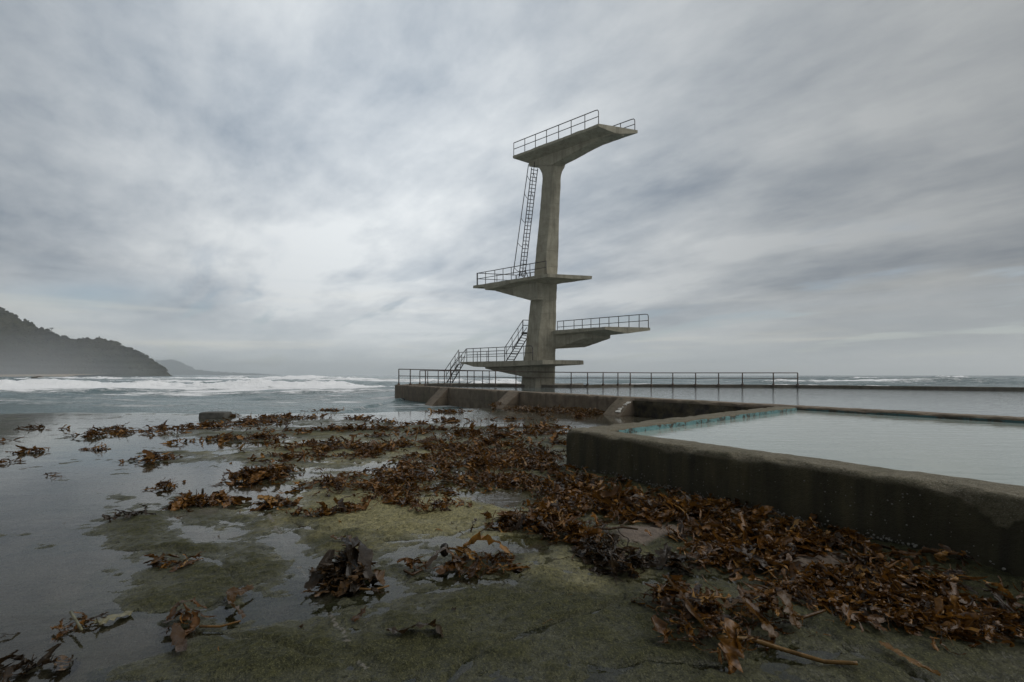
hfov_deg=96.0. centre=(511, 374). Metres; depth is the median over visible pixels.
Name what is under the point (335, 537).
kelp strap
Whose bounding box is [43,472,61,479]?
kelp patch
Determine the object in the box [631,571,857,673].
kelp heap
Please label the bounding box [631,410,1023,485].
pool water
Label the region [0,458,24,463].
kelp patch
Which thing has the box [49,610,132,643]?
kelp clump
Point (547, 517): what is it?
kelp heap
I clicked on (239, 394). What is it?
sea
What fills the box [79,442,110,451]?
kelp patch
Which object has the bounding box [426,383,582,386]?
pool deck
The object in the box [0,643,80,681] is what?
kelp clump
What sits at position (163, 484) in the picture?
kelp heap
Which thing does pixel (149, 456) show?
kelp heap
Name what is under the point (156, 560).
kelp strand
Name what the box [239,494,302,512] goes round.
kelp heap
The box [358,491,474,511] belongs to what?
kelp strand
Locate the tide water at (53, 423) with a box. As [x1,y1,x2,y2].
[0,408,666,460]
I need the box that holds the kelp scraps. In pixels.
[1,407,597,464]
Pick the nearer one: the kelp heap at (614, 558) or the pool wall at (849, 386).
the kelp heap at (614, 558)
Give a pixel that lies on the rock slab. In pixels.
(217, 414)
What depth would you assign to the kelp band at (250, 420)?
13.09 m
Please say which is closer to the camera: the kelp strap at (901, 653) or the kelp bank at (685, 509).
the kelp strap at (901, 653)
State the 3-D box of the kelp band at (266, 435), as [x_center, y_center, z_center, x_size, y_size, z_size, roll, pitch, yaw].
[-6.388,1.391,10.526,2.680,0.249,1.491,0,0,0]
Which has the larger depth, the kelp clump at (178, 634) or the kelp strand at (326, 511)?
the kelp strand at (326, 511)
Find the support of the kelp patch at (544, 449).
on the rock shelf ground
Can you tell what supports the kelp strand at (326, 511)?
on the rock shelf ground
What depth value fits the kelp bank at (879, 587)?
2.96 m
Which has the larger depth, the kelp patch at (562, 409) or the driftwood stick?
the kelp patch at (562, 409)
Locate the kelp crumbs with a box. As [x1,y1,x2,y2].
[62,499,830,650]
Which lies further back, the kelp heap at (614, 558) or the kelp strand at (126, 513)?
the kelp strand at (126, 513)
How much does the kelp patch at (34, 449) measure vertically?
0.178 m
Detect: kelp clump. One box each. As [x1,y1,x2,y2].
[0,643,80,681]
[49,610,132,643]
[159,597,240,651]
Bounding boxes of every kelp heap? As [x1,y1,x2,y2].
[118,449,181,463]
[143,478,186,491]
[162,488,251,511]
[212,461,326,487]
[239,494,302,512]
[300,536,388,596]
[396,531,531,578]
[470,493,619,549]
[553,528,713,582]
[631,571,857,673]
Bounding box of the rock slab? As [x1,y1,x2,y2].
[199,411,231,417]
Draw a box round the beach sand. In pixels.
[0,374,92,376]
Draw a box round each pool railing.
[397,369,798,386]
[419,370,489,383]
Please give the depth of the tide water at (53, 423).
14.88 m
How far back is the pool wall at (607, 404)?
17.73 m
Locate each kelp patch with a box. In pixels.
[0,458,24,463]
[5,445,48,453]
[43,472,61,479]
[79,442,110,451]
[488,401,604,414]
[529,444,564,457]
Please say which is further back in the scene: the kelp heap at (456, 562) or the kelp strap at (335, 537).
the kelp strap at (335, 537)
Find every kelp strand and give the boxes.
[102,504,155,522]
[143,551,205,571]
[285,496,377,516]
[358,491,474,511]
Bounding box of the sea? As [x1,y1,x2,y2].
[0,375,1023,413]
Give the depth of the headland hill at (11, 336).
579.35 m
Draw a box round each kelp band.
[63,407,343,437]
[160,431,294,445]
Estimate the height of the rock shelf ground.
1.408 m
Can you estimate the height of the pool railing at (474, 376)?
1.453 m
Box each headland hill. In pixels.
[0,308,171,376]
[154,359,272,374]
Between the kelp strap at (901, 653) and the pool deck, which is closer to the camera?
the kelp strap at (901, 653)
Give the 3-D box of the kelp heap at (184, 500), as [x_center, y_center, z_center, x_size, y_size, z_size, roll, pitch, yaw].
[-3.528,1.417,5.296,0.914,0.198,0.530,0,0,0]
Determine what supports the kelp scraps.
on the rock shelf ground
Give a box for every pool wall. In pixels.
[395,384,1023,423]
[566,406,1023,576]
[581,384,1023,390]
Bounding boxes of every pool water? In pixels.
[435,386,1023,416]
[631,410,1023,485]
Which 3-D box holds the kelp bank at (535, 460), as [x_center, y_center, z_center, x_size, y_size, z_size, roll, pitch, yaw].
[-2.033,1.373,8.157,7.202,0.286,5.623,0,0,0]
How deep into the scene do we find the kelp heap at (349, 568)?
3.27 m
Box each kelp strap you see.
[223,584,253,618]
[330,535,351,540]
[351,607,365,621]
[386,619,442,636]
[879,640,940,675]
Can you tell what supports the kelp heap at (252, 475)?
on the rock shelf ground
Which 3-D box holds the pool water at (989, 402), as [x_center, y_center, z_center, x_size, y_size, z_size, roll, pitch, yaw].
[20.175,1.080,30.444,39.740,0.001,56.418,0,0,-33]
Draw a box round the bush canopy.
[0,307,167,371]
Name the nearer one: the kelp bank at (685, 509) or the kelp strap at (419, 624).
the kelp strap at (419, 624)
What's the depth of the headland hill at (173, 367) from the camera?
4487.72 m
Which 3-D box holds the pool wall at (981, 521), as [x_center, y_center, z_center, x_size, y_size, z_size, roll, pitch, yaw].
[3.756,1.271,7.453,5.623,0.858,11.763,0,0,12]
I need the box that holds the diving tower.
[445,110,649,386]
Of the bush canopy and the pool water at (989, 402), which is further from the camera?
the bush canopy
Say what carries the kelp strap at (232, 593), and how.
on the rock shelf ground
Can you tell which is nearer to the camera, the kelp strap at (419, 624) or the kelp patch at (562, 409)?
the kelp strap at (419, 624)
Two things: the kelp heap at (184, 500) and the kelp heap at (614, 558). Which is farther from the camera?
the kelp heap at (184, 500)
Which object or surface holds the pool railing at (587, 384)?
on the pool wall at (607, 404)
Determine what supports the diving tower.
on the pool deck
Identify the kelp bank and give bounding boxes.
[229,433,628,499]
[525,463,900,582]
[743,543,1023,654]
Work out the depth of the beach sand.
525.71 m
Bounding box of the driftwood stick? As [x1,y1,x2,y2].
[604,520,637,529]
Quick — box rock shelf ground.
[0,410,1023,681]

